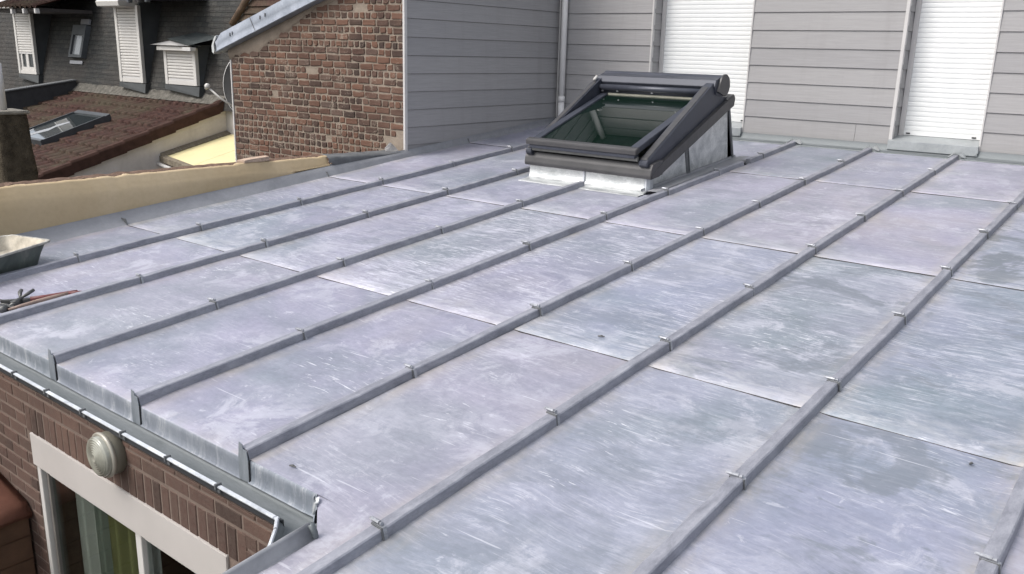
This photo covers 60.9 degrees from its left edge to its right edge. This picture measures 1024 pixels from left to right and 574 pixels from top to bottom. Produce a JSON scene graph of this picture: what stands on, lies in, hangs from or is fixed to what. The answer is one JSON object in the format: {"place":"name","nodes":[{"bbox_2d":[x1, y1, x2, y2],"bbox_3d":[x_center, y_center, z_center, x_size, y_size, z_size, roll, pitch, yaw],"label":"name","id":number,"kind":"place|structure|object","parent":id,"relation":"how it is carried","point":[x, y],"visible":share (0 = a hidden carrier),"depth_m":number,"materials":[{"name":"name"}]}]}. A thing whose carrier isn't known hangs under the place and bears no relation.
{"place":"outdoors","nodes":[
{"label":"outdoors","id":0,"kind":"place"},
{"bbox_2d":[0,0,280,134],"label":"mansard house","id":1,"kind":"structure","parent":0,"point":[144,46],"depth_m":15.39,"materials":[{"name":"stone"}]},
{"bbox_2d":[156,130,235,167],"bbox_3d":[-3.953,-1.814,12.586,3.090,0.595,1.828,13,19,37],"label":"courtyard canopy","id":2,"kind":"object","parent":1,"relation":"attached to","point":[218,148],"visible":0.41,"depth_m":13.21,"materials":[{"name":"beige"}]},
{"label":"ground","id":3,"kind":"structure","parent":0,"visible":0},
{"bbox_2d":[0,473,35,573],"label":"lean to","id":4,"kind":"object","parent":3,"relation":"on","point":[16,553],"visible":1,"depth_m":4.38,"materials":[{"name":"ceramic"}]},
{"bbox_2d":[0,63,37,182],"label":"stone chimney","id":5,"kind":"object","parent":3,"relation":"on","point":[17,161],"visible":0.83,"depth_m":10.43,"materials":[{"name":"stone"}]},
{"bbox_2d":[5,79,226,179],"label":"tiled house","id":6,"kind":"structure","parent":3,"relation":"on","point":[79,129],"depth_m":13.84,"materials":[{"name":"brown tile"}]},
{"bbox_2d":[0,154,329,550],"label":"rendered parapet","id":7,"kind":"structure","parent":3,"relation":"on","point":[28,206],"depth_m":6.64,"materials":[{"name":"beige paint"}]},
{"bbox_2d":[211,0,410,163],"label":"brick gable house","id":8,"kind":"structure","parent":3,"relation":"on","point":[309,77],"depth_m":9.57,"materials":[{"name":"brick"}]},
{"bbox_2d":[204,62,232,109],"bbox_3d":[-3.436,-2.423,10.923,0.772,0.971,0.427,4,15,11],"label":"satellite dish","id":9,"kind":"object","parent":8,"relation":"attached to","point":[227,86],"visible":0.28,"depth_m":11.04,"materials":[{"name":"grey paint"}]},
{"bbox_2d":[0,117,1023,573],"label":"brick extension","id":10,"kind":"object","parent":3,"relation":"on","point":[802,355],"visible":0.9,"depth_m":4.01,"materials":[{"name":"metal"}]},
{"bbox_2d":[0,289,34,312],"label":"pliers","id":11,"kind":"object","parent":10,"relation":"on","point":[3,308],"visible":0.98,"depth_m":4.92,"materials":[{"name":"metal"}]},
{"bbox_2d":[0,234,50,273],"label":"mortar tub","id":12,"kind":"object","parent":10,"relation":"on","point":[17,252],"visible":0.97,"depth_m":5.58,"materials":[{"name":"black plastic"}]},
{"bbox_2d":[0,290,79,310],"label":"tin snips","id":13,"kind":"object","parent":10,"relation":"on","point":[32,300],"visible":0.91,"depth_m":4.95,"materials":[{"name":"metal"}]},
{"bbox_2d":[75,492,100,573],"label":"curtain","id":14,"kind":"object","parent":10,"relation":"hanging from","point":[88,534],"visible":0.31,"depth_m":4.20,"materials":[{"name":"fabric"}]},
{"bbox_2d":[94,505,113,573],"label":"curtain","id":15,"kind":"object","parent":10,"relation":"hanging from","point":[103,538],"visible":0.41,"depth_m":4.10,"materials":[{"name":"fabric"}]},
{"bbox_2d":[86,431,126,477],"bbox_3d":[-1.699,0.699,3.633,0.196,0.196,0.100,13,19,37],"label":"wall lamp","id":16,"kind":"object","parent":10,"relation":"attached to","point":[106,454],"visible":0.98,"depth_m":3.59,"materials":[{"name":"grey plastic"}]},
{"bbox_2d":[108,515,138,573],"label":"curtain","id":17,"kind":"object","parent":10,"relation":"hanging from","point":[124,548],"visible":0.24,"depth_m":3.99,"materials":[{"name":"fabric"}]},
{"bbox_2d":[30,432,229,573],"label":"sliding door","id":18,"kind":"structure","parent":10,"relation":"in","point":[54,466],"depth_m":3.77,"materials":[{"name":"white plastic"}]},
{"bbox_2d":[151,544,162,573],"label":"curtain","id":19,"kind":"object","parent":10,"relation":"hanging from","point":[156,559],"visible":0.07,"depth_m":3.79,"materials":[{"name":"fabric"}]},
{"bbox_2d":[321,150,400,164],"bbox_3d":[-1.462,-1.278,8.578,0.191,0.104,1.020,13,19,37],"label":"lead flashing","id":20,"kind":"object","parent":10,"relation":"on","point":[337,158],"visible":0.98,"depth_m":8.40,"materials":[{"name":"grey metal"}]},
{"bbox_2d":[385,143,397,151],"bbox_3d":[-1.226,-1.419,8.826,0.139,0.091,0.044,-8,18,-31],"label":"paper scrap","id":21,"kind":"object","parent":20,"relation":"on","point":[390,147],"visible":1,"depth_m":8.82,"materials":[{"name":"white paper"}]},
{"bbox_2d":[519,70,749,196],"bbox_3d":[1.146,-1.449,7.849,1.370,0.949,1.823,13,19,37],"label":"roof window","id":22,"kind":"structure","parent":10,"relation":"on","point":[632,133],"depth_m":7.58,"materials":[{"name":"metal"}]},
{"bbox_2d":[402,0,1023,164],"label":"clad house","id":23,"kind":"structure","parent":3,"relation":"on","point":[937,76],"depth_m":8.93,"materials":[{"name":"wood"}]},
{"bbox_2d":[658,0,753,135],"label":"shuttered window","id":24,"kind":"structure","parent":23,"relation":"in","point":[711,37],"depth_m":9.57,"materials":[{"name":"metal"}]},
{"bbox_2d":[887,0,1002,156],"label":"shuttered window","id":25,"kind":"structure","parent":23,"relation":"in","point":[953,42],"depth_m":8.16,"materials":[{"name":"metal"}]}
]}

